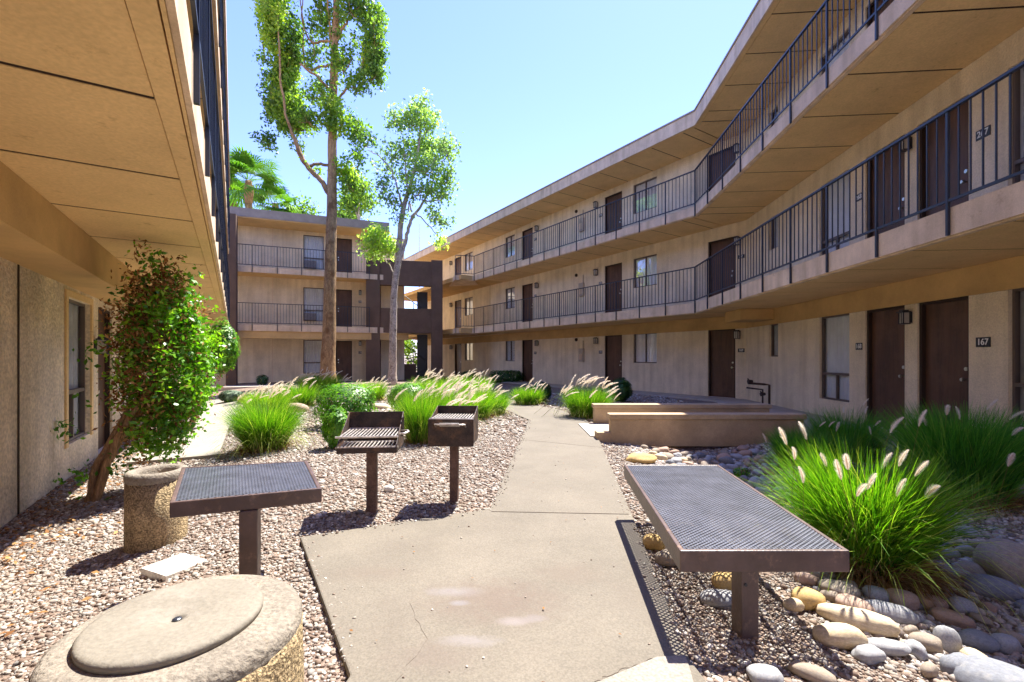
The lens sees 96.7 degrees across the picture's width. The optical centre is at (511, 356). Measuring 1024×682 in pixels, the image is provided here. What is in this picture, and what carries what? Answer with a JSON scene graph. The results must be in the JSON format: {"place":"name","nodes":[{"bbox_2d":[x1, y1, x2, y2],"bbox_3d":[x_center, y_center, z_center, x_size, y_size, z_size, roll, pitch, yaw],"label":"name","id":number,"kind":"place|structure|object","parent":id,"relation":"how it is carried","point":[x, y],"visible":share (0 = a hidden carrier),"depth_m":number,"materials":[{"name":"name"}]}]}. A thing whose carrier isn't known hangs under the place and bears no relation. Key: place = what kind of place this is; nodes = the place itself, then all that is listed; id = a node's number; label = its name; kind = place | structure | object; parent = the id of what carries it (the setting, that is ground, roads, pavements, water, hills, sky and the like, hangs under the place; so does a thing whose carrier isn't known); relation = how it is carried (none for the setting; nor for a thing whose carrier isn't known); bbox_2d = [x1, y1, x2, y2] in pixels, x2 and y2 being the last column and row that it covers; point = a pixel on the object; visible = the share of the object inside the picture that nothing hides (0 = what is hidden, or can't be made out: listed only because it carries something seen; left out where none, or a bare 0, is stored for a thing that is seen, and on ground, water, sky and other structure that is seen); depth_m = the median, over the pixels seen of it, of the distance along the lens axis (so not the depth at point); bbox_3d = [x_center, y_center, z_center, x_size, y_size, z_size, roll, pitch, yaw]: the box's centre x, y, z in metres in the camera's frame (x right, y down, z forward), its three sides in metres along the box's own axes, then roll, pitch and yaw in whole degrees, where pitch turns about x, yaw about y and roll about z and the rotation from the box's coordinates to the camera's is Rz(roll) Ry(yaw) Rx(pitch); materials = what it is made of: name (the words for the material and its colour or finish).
{"place":"outdoors","nodes":[
{"label":"outdoors","id":0,"kind":"place"},
{"bbox_2d":[127,396,237,464],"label":"side path","id":1,"kind":"structure","parent":0,"point":[198,447],"depth_m":7.45,"materials":[{"name":"concrete"}]},
{"bbox_2d":[226,0,757,356],"label":"sky","id":2,"kind":"structure","parent":0,"point":[538,92],"materials":[{"name":"blue"}]},
{"bbox_2d":[300,401,705,681],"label":"path","id":3,"kind":"structure","parent":0,"point":[506,628],"depth_m":2.54,"materials":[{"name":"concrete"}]},
{"bbox_2d":[0,520,1023,681],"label":"gravel","id":4,"kind":"structure","parent":0,"point":[848,663],"depth_m":2.61,"materials":[{"name":"gravel"}]},
{"bbox_2d":[141,553,206,580],"bbox_3d":[-2.205,1.390,2.977,0.269,0.082,0.254,0,0,24],"label":"paving stone","id":5,"kind":"object","parent":4,"relation":"on","point":[166,569],"visible":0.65,"depth_m":2.93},
{"bbox_2d":[170,461,321,575],"bbox_3d":[-1.550,1.024,2.650,0.713,0.653,0.930,0,0,-30],"label":"table","id":6,"kind":"object","parent":4,"relation":"on","point":[248,492],"visible":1,"depth_m":2.38,"materials":[{"name":"metal"}]},
{"bbox_2d":[700,589,730,607],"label":"river rock","id":7,"kind":"object","parent":4,"relation":"on","point":[715,598],"visible":0.73,"depth_m":2.38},
{"bbox_2d":[791,587,825,610],"bbox_3d":[1.583,1.294,2.429,0.178,0.110,0.127,6,0,0],"label":"river rock","id":8,"kind":"object","parent":4,"relation":"on","point":[810,598],"visible":0.69,"depth_m":2.39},
{"bbox_2d":[788,661,836,681],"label":"river rock","id":9,"kind":"object","parent":4,"relation":"on","point":[810,672],"visible":1,"depth_m":1.83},
{"bbox_2d":[851,644,886,665],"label":"river rock","id":10,"kind":"object","parent":4,"relation":"on","point":[869,655],"visible":1,"depth_m":1.97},
{"bbox_2d":[868,637,911,655],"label":"river rock","id":11,"kind":"object","parent":4,"relation":"on","point":[889,647],"visible":0.67,"depth_m":2.04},
{"bbox_2d":[865,599,919,624],"bbox_3d":[1.991,1.346,2.395,0.244,0.091,0.129,4,6,20],"label":"river rock","id":12,"kind":"object","parent":4,"relation":"on","point":[899,614],"visible":0.69,"depth_m":2.36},
{"bbox_2d":[887,588,919,610],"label":"river rock","id":13,"kind":"object","parent":4,"relation":"on","point":[911,601],"visible":0.63,"depth_m":2.51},
{"bbox_2d":[907,632,943,653],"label":"river rock","id":14,"kind":"object","parent":4,"relation":"on","point":[930,643],"visible":0.7,"depth_m":2.11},
{"bbox_2d":[920,661,938,678],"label":"river rock","id":15,"kind":"object","parent":4,"relation":"on","point":[929,670],"visible":1,"depth_m":1.91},
{"bbox_2d":[947,596,978,615],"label":"river rock","id":16,"kind":"object","parent":4,"relation":"on","point":[970,607],"visible":0.72,"depth_m":2.54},
{"bbox_2d":[958,628,1000,653],"bbox_3d":[2.261,1.380,2.210,0.152,0.098,0.113,0,3,29],"label":"river rock","id":17,"kind":"object","parent":4,"relation":"on","point":[977,639],"visible":0.81,"depth_m":2.18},
{"bbox_2d":[963,573,1022,601],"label":"river rock","id":18,"kind":"object","parent":4,"relation":"on","point":[1014,594],"visible":0.76,"depth_m":2.72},
{"bbox_2d":[990,633,1022,654],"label":"river rock","id":19,"kind":"object","parent":4,"relation":"on","point":[1010,644],"visible":0.71,"depth_m":2.18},
{"bbox_2d":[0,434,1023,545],"bbox_3d":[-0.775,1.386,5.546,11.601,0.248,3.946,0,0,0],"label":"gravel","id":20,"kind":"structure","parent":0,"point":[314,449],"depth_m":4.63,"materials":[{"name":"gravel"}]},
{"bbox_2d":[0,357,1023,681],"bbox_3d":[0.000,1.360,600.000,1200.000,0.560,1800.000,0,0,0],"label":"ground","id":21,"kind":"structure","parent":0,"point":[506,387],"depth_m":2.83,"materials":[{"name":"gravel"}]},
{"bbox_2d":[0,452,143,636],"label":"leaf litter","id":22,"kind":"object","parent":21,"relation":"on","point":[31,572],"visible":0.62,"depth_m":3.80,"materials":[{"name":"brown plant"}]},
{"bbox_2d":[0,0,229,526],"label":"apartment building","id":23,"kind":"structure","parent":21,"relation":"on","point":[114,129],"depth_m":3.55,"materials":[{"name":"paint"}]},
{"bbox_2d":[69,299,84,441],"bbox_3d":[-5.773,0.170,5.933,0.098,1.820,1.049,0,0,-31],"label":"window","id":24,"kind":"structure","parent":23,"relation":"in","point":[76,309],"depth_m":6.27,"materials":[{"name":"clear glass"}]},
{"bbox_2d":[98,307,109,454],"bbox_3d":[-6.498,0.365,7.177,0.180,2.250,0.930,0,0,-31],"label":"door","id":25,"kind":"structure","parent":23,"relation":"in","point":[104,431],"depth_m":7.45,"materials":[{"name":"brown metal"}]},
{"bbox_2d":[50,238,230,502],"bbox_3d":[-4.271,0.212,5.030,2.054,3.017,1.287,0,0,0],"label":"shrub","id":26,"kind":"object","parent":21,"relation":"on","point":[152,401],"visible":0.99,"depth_m":4.81,"materials":[{"name":"green plant"}]},
{"bbox_2d":[123,464,187,554],"bbox_3d":[-2.690,1.184,3.450,0.392,0.672,0.392,0,0,0],"label":"ash urn","id":27,"kind":"object","parent":21,"relation":"on","point":[150,524],"visible":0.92,"depth_m":3.29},
{"bbox_2d":[28,574,303,681],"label":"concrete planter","id":28,"kind":"object","parent":21,"relation":"on","point":[237,628],"visible":1,"depth_m":1.34,"materials":[{"name":"concrete"}]},
{"bbox_2d":[188,302,240,426],"bbox_3d":[-5.951,0.182,9.045,1.017,2.563,0.846,0,0,0],"label":"round topped shrub","id":29,"kind":"object","parent":21,"relation":"on","point":[226,331],"visible":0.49,"depth_m":9.06,"materials":[{"name":"green plant"}]},
{"bbox_2d":[226,144,289,207],"bbox_3d":[-17.305,-6.102,29.925,4.707,15.009,5.029,0,0,0],"label":"palm tree","id":30,"kind":"object","parent":21,"relation":"on","point":[243,161],"visible":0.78,"depth_m":29.75,"materials":[{"name":"green plant"}]},
{"bbox_2d":[222,381,300,414],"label":"fountain grass","id":31,"kind":"object","parent":21,"relation":"on","point":[272,395],"depth_m":10.15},
{"bbox_2d":[202,393,323,457],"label":"fountain grass","id":32,"kind":"object","parent":21,"relation":"on","point":[260,430],"depth_m":6.21,"materials":[{"name":"plant"}]},
{"bbox_2d":[253,185,300,212],"bbox_3d":[-17.102,-5.661,32.952,4.109,14.127,3.396,0,0,0],"label":"palm tree","id":33,"kind":"object","parent":21,"relation":"on","point":[284,195],"visible":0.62,"depth_m":32.62,"materials":[{"name":"green plant"}]},
{"bbox_2d":[183,206,408,385],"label":"apartment building","id":34,"kind":"structure","parent":21,"relation":"on","point":[276,262],"depth_m":23.50,"materials":[{"name":"paint"}]},
{"bbox_2d":[303,340,321,372],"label":"window","id":35,"kind":"structure","parent":34,"relation":"in","point":[311,348],"depth_m":24.26,"materials":[{"name":"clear glass"}]},
{"bbox_2d":[303,287,323,320],"bbox_3d":[-10.563,-2.795,24.269,1.007,1.770,0.099,0,0,-21],"label":"window","id":36,"kind":"structure","parent":34,"relation":"in","point":[311,296],"depth_m":24.29,"materials":[{"name":"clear glass"}]},
{"bbox_2d":[303,235,323,268],"bbox_3d":[-10.563,-5.565,24.269,1.007,1.770,0.099,0,0,-21],"label":"window","id":37,"kind":"structure","parent":34,"relation":"in","point":[309,242],"depth_m":24.31,"materials":[{"name":"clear glass"}]},
{"bbox_2d":[336,341,351,379],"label":"door","id":38,"kind":"structure","parent":34,"relation":"in","point":[343,348],"depth_m":24.81,"materials":[{"name":"brown wood"}]},
{"bbox_2d":[336,289,351,326],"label":"door","id":39,"kind":"structure","parent":34,"relation":"in","point":[343,297],"depth_m":24.80,"materials":[{"name":"brown wood"}]},
{"bbox_2d":[336,238,351,272],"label":"door","id":40,"kind":"structure","parent":34,"relation":"in","point":[343,245],"depth_m":24.80,"materials":[{"name":"brown wood"}]},
{"bbox_2d":[270,377,321,405],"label":"fountain grass","id":41,"kind":"object","parent":21,"relation":"on","point":[305,391],"depth_m":11.54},
{"bbox_2d":[284,191,326,214],"bbox_3d":[-16.439,-5.667,35.569,3.722,14.439,3.520,0,0,-25],"label":"tree","id":42,"kind":"object","parent":21,"relation":"on","point":[304,204],"visible":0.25,"depth_m":35.15,"materials":[{"name":"green plant"}]},
{"bbox_2d":[286,367,349,394],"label":"fountain grass","id":43,"kind":"object","parent":21,"relation":"on","point":[330,380],"depth_m":13.89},
{"bbox_2d":[248,0,390,380],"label":"tall tree","id":44,"kind":"object","parent":21,"relation":"on","point":[284,107],"visible":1,"depth_m":18.82,"materials":[{"name":"green plant"}]},
{"bbox_2d":[320,405,347,448],"bbox_3d":[-2.496,1.014,6.447,0.406,0.679,0.370,0,0,-35],"label":"boxwood","id":45,"kind":"object","parent":21,"relation":"on","point":[333,428],"visible":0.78,"depth_m":6.32,"materials":[{"name":"green plant"}]},
{"bbox_2d":[337,177,383,219],"bbox_3d":[-11.138,-5.759,32.903,3.586,14.621,3.406,0,0,-28],"label":"tree","id":46,"kind":"object","parent":21,"relation":"on","point":[350,203],"visible":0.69,"depth_m":32.78,"materials":[{"name":"green plant"}]},
{"bbox_2d":[353,376,389,401],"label":"fountain grass","id":47,"kind":"object","parent":21,"relation":"on","point":[379,394],"depth_m":12.71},
{"bbox_2d":[335,411,409,512],"bbox_3d":[-1.144,0.943,3.849,0.564,0.915,0.429,0,0,-6],"label":"charcoal grill","id":48,"kind":"object","parent":21,"relation":"on","point":[371,435],"visible":0.95,"depth_m":3.83,"materials":[{"name":"metal"}]},
{"bbox_2d":[366,257,442,381],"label":"stair tower","id":49,"kind":"structure","parent":21,"relation":"on","point":[422,321],"depth_m":24.28,"materials":[{"name":"brown paint"}]},
{"bbox_2d":[120,387,688,447],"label":"gravel","id":50,"kind":"structure","parent":21,"relation":"on","point":[492,429],"depth_m":9.46,"materials":[{"name":"stone"}]},
{"bbox_2d":[309,381,377,427],"bbox_3d":[-3.082,0.900,8.385,1.184,0.912,1.003,0,0,0],"label":"boxwood","id":51,"kind":"object","parent":50,"relation":"on","point":[323,402],"visible":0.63,"depth_m":8.11,"materials":[{"name":"green plant"}]},
{"bbox_2d":[387,382,427,409],"bbox_3d":[-2.412,0.975,10.574,0.942,0.763,0.905,0,0,-31],"label":"boxwood","id":52,"kind":"object","parent":50,"relation":"on","point":[394,389],"visible":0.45,"depth_m":10.31,"materials":[{"name":"green plant"}]},
{"bbox_2d":[355,85,463,384],"bbox_3d":[-3.964,-4.612,17.570,4.354,11.899,2.474,0,0,0],"label":"slender tree","id":53,"kind":"object","parent":21,"relation":"on","point":[376,242],"visible":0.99,"depth_m":17.37,"materials":[{"name":"green plant"}]},
{"bbox_2d":[377,387,463,446],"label":"fountain grass","id":54,"kind":"object","parent":21,"relation":"on","point":[418,414],"depth_m":6.74,"materials":[{"name":"plant"}]},
{"bbox_2d":[404,368,466,396],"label":"fountain grass","id":55,"kind":"object","parent":21,"relation":"on","point":[430,383],"depth_m":12.46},
{"bbox_2d":[412,379,485,420],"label":"fountain grass","id":56,"kind":"object","parent":21,"relation":"on","point":[465,401],"depth_m":8.15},
{"bbox_2d":[428,406,477,502],"bbox_3d":[-0.520,0.927,4.056,0.408,0.945,0.431,0,0,0],"label":"charcoal grill","id":57,"kind":"object","parent":21,"relation":"on","point":[454,428],"visible":0.97,"depth_m":3.92,"materials":[{"name":"metal"}]},
{"bbox_2d":[438,378,506,420],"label":"fountain grass","id":58,"kind":"object","parent":21,"relation":"on","point":[486,405],"depth_m":9.46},
{"bbox_2d":[447,369,498,392],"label":"fountain grass","id":59,"kind":"object","parent":21,"relation":"on","point":[486,382],"depth_m":13.55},
{"bbox_2d":[479,384,518,415],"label":"fountain grass","id":60,"kind":"object","parent":21,"relation":"on","point":[504,402],"depth_m":10.13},
{"bbox_2d":[489,370,525,382],"bbox_3d":[-0.262,1.004,23.181,1.954,0.712,0.907,0,0,0],"label":"clipped hedge","id":61,"kind":"object","parent":21,"relation":"on","point":[506,375],"visible":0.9,"depth_m":22.89,"materials":[{"name":"green plant"}]},
{"bbox_2d":[508,378,548,405],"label":"fountain grass","id":62,"kind":"object","parent":21,"relation":"on","point":[530,397],"depth_m":12.12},
{"bbox_2d":[534,374,619,418],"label":"fountain grass","id":63,"kind":"object","parent":21,"relation":"on","point":[578,404],"depth_m":9.54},
{"bbox_2d":[610,377,632,401],"bbox_3d":[3.120,0.961,13.067,0.691,0.788,0.636,0,0,0],"label":"bush","id":64,"kind":"object","parent":21,"relation":"on","point":[624,389],"visible":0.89,"depth_m":12.89,"materials":[{"name":"green plant"}]},
{"bbox_2d":[626,453,656,463],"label":"block stone","id":65,"kind":"object","parent":21,"relation":"on","point":[645,458],"visible":0.91,"depth_m":5.71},
{"bbox_2d":[598,655,692,681],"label":"path patch","id":66,"kind":"object","parent":21,"relation":"on","point":[675,668],"visible":1,"depth_m":1.82,"materials":[{"name":"concrete"}]},
{"bbox_2d":[643,533,664,550],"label":"river rock","id":67,"kind":"object","parent":21,"relation":"on","point":[652,541],"visible":0.76,"depth_m":3.06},
{"bbox_2d":[654,549,676,566],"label":"river rock","id":68,"kind":"object","parent":21,"relation":"on","point":[663,557],"visible":0.59,"depth_m":2.82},
{"bbox_2d":[578,403,814,445],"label":"low wall","id":69,"kind":"structure","parent":21,"relation":"on","point":[691,424],"depth_m":7.02,"materials":[{"name":"concrete"}]},
{"bbox_2d":[404,0,1023,436],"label":"apartment building","id":70,"kind":"structure","parent":21,"relation":"on","point":[808,204],"depth_m":9.41,"materials":[{"name":"paint"}]},
{"bbox_2d":[522,340,532,381],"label":"door","id":71,"kind":"structure","parent":70,"relation":"in","point":[527,345],"depth_m":23.04,"materials":[{"name":"brown wood"}]},
{"bbox_2d":[522,283,532,321],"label":"door","id":72,"kind":"structure","parent":70,"relation":"in","point":[527,290],"depth_m":23.04,"materials":[{"name":"brown wood"}]},
{"bbox_2d":[605,335,621,388],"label":"door","id":73,"kind":"structure","parent":70,"relation":"in","point":[613,344],"depth_m":18.08,"materials":[{"name":"brown wood"}]},
{"bbox_2d":[605,263,621,312],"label":"door","id":74,"kind":"structure","parent":70,"relation":"in","point":[613,273],"depth_m":18.12,"materials":[{"name":"brown wood"}]},
{"bbox_2d":[605,191,621,233],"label":"door","id":75,"kind":"structure","parent":70,"relation":"in","point":[614,197],"depth_m":18.12,"materials":[{"name":"wood"}]},
{"bbox_2d":[634,333,656,362],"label":"window","id":76,"kind":"structure","parent":70,"relation":"in","point":[645,345],"depth_m":16.69,"materials":[{"name":"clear glass"}]},
{"bbox_2d":[634,254,656,287],"bbox_3d":[4.936,-3.130,16.710,0.098,1.100,1.078,0,0,-33],"label":"window","id":77,"kind":"structure","parent":70,"relation":"in","point":[644,266],"depth_m":16.69,"materials":[{"name":"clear glass"}]},
{"bbox_2d":[634,177,656,213],"bbox_3d":[4.936,-5.900,16.710,0.098,1.100,1.078,0,0,-33],"label":"window","id":78,"kind":"structure","parent":70,"relation":"in","point":[651,182],"depth_m":16.69,"materials":[{"name":"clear glass"}]},
{"bbox_2d":[709,329,734,397],"bbox_3d":[6.558,0.210,14.177,0.180,2.140,0.910,0,0,-33],"label":"door","id":79,"kind":"structure","parent":70,"relation":"in","point":[721,342],"depth_m":14.20,"materials":[{"name":"brown wood"}]},
{"bbox_2d":[709,237,734,296],"bbox_3d":[6.562,-2.595,14.180,0.130,2.130,0.910,0,0,-33],"label":"door","id":80,"kind":"structure","parent":70,"relation":"in","point":[714,246],"depth_m":14.26,"materials":[{"name":"wood"}]},
{"bbox_2d":[709,146,734,190],"bbox_3d":[6.570,-5.365,14.185,0.110,2.130,0.910,0,0,-33],"label":"door","id":81,"kind":"structure","parent":70,"relation":"in","point":[710,156],"depth_m":14.32,"materials":[{"name":"wood"}]},
{"bbox_2d":[822,313,848,401],"bbox_3d":[6.686,0.015,9.320,0.099,1.750,0.986,0,0,5],"label":"window","id":82,"kind":"structure","parent":70,"relation":"in","point":[835,329],"depth_m":9.45,"materials":[{"name":"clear glass"}]},
{"bbox_2d":[822,174,848,254],"bbox_3d":[6.686,-2.785,9.320,0.099,1.750,0.986,0,0,5],"label":"window","id":83,"kind":"structure","parent":70,"relation":"in","point":[846,187],"depth_m":9.38,"materials":[{"name":"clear glass"}]},
{"bbox_2d":[822,29,848,73],"bbox_3d":[6.686,-5.555,9.320,0.099,1.750,0.986,0,0,5],"label":"window","id":84,"kind":"structure","parent":70,"relation":"in","point":[846,47],"depth_m":9.35,"materials":[{"name":"grey glass"}]},
{"bbox_2d":[867,305,904,428],"bbox_3d":[6.542,0.210,7.919,0.180,2.140,0.932,0,0,5],"label":"door","id":85,"kind":"structure","parent":70,"relation":"in","point":[885,337],"depth_m":8.01,"materials":[{"name":"brown wood"}]},
{"bbox_2d":[867,135,904,237],"bbox_3d":[6.547,-2.595,7.919,0.130,2.130,0.932,0,0,5],"label":"door","id":86,"kind":"structure","parent":70,"relation":"in","point":[895,148],"depth_m":7.96,"materials":[{"name":"brown wood"}]},
{"bbox_2d":[919,296,968,423],"bbox_3d":[6.451,0.205,6.756,0.130,2.130,0.885,0,0,5],"label":"door","id":87,"kind":"structure","parent":70,"relation":"in","point":[943,324],"depth_m":6.81,"materials":[{"name":"brown wood"}]},
{"bbox_2d":[919,95,968,218],"bbox_3d":[6.451,-2.595,6.756,0.130,2.130,0.885,0,0,5],"label":"door","id":88,"kind":"structure","parent":70,"relation":"in","point":[964,108],"depth_m":6.83,"materials":[{"name":"brown wood"}]},
{"bbox_2d":[1012,288,1023,426],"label":"window","id":89,"kind":"structure","parent":70,"relation":"in","point":[1017,294],"depth_m":5.74,"materials":[{"name":"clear glass"}]},
{"bbox_2d":[1012,67,1023,183],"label":"window","id":90,"kind":"structure","parent":70,"relation":"in","point":[1018,76],"depth_m":5.74,"materials":[{"name":"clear glass"}]},
{"bbox_2d":[711,572,730,590],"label":"river rock","id":91,"kind":"object","parent":21,"relation":"on","point":[721,580],"visible":0.56,"depth_m":2.55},
{"bbox_2d":[624,465,849,639],"bbox_3d":[1.214,1.136,2.870,0.762,0.528,1.716,0,0,5],"label":"bench","id":92,"kind":"object","parent":21,"relation":"on","point":[703,487],"visible":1,"depth_m":2.29,"materials":[{"name":"metal"}]},
{"bbox_2d":[746,663,783,681],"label":"river rock","id":93,"kind":"object","parent":21,"relation":"on","point":[758,672],"visible":1,"depth_m":1.80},
{"bbox_2d":[755,421,875,475],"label":"fountain grass","id":94,"kind":"object","parent":21,"relation":"on","point":[777,440],"depth_m":5.49,"materials":[{"name":"plant"}]},
{"bbox_2d":[624,442,1023,681],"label":"cobbles","id":95,"kind":"object","parent":21,"relation":"on","point":[928,624],"visible":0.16,"depth_m":2.69,"materials":[{"name":"stone"}]},
{"bbox_2d":[794,572,819,585],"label":"river rock","id":96,"kind":"object","parent":95,"relation":"on","point":[805,578],"visible":0.83,"depth_m":2.68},
{"bbox_2d":[835,593,874,611],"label":"river rock","id":97,"kind":"object","parent":95,"relation":"on","point":[845,599],"visible":0.59,"depth_m":2.40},
{"bbox_2d":[862,585,889,601],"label":"river rock","id":98,"kind":"object","parent":95,"relation":"on","point":[877,593],"visible":0.64,"depth_m":2.57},
{"bbox_2d":[916,593,948,610],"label":"river rock","id":99,"kind":"object","parent":95,"relation":"on","point":[931,602],"visible":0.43,"depth_m":2.55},
{"bbox_2d":[933,625,962,652],"bbox_3d":[2.067,1.345,2.162,0.110,0.133,0.088,4,-3,0],"label":"river rock","id":100,"kind":"object","parent":95,"relation":"on","point":[949,638],"visible":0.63,"depth_m":2.13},
{"bbox_2d":[929,607,976,628],"bbox_3d":[2.346,1.395,2.423,0.184,0.080,0.091,3,8,40],"label":"river rock","id":101,"kind":"object","parent":95,"relation":"on","point":[949,617],"visible":0.88,"depth_m":2.40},
{"bbox_2d":[939,652,968,673],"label":"river rock","id":102,"kind":"object","parent":95,"relation":"on","point":[949,663],"visible":0.5,"depth_m":1.96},
{"bbox_2d":[950,655,1023,681],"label":"river rock","id":103,"kind":"object","parent":95,"relation":"on","point":[974,668],"visible":0.87,"depth_m":1.87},
{"bbox_2d":[817,579,860,597],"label":"river rock","id":104,"kind":"object","parent":21,"relation":"on","point":[840,586],"visible":0.68,"depth_m":2.56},
{"bbox_2d":[812,622,867,649],"bbox_3d":[1.515,1.290,2.110,0.215,0.104,0.130,-7,-4,17],"label":"river rock","id":105,"kind":"object","parent":21,"relation":"on","point":[842,636],"visible":0.92,"depth_m":2.07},
{"bbox_2d":[789,398,905,464],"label":"fountain grass","id":106,"kind":"object","parent":21,"relation":"on","point":[838,425],"depth_m":5.68,"materials":[{"name":"plant"}]},
{"bbox_2d":[815,603,900,636],"bbox_3d":[1.722,1.310,2.278,0.343,0.096,0.144,1,-6,32],"label":"river rock","id":107,"kind":"object","parent":21,"relation":"on","point":[870,622],"visible":0.91,"depth_m":2.23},
{"bbox_2d":[737,409,1023,636],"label":"fountain grass","id":108,"kind":"object","parent":21,"relation":"on","point":[881,528],"depth_m":2.74,"materials":[{"name":"plant"}]},
{"bbox_2d":[904,639,927,660],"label":"river rock","id":109,"kind":"object","parent":21,"relation":"on","point":[919,651],"visible":0.75,"depth_m":2.04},
{"bbox_2d":[856,398,1023,519],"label":"fountain grass","id":110,"kind":"object","parent":21,"relation":"on","point":[996,451],"depth_m":3.94,"materials":[{"name":"plant"}]},
{"bbox_2d":[973,538,1023,584],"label":"river rock","id":111,"kind":"object","parent":21,"relation":"on","point":[1014,550],"visible":0.73,"depth_m":2.87,"materials":[{"name":"stone"}]},
{"bbox_2d":[443,376,900,452],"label":"sidewalk","id":112,"kind":"structure","parent":0,"point":[776,409],"depth_m":13.77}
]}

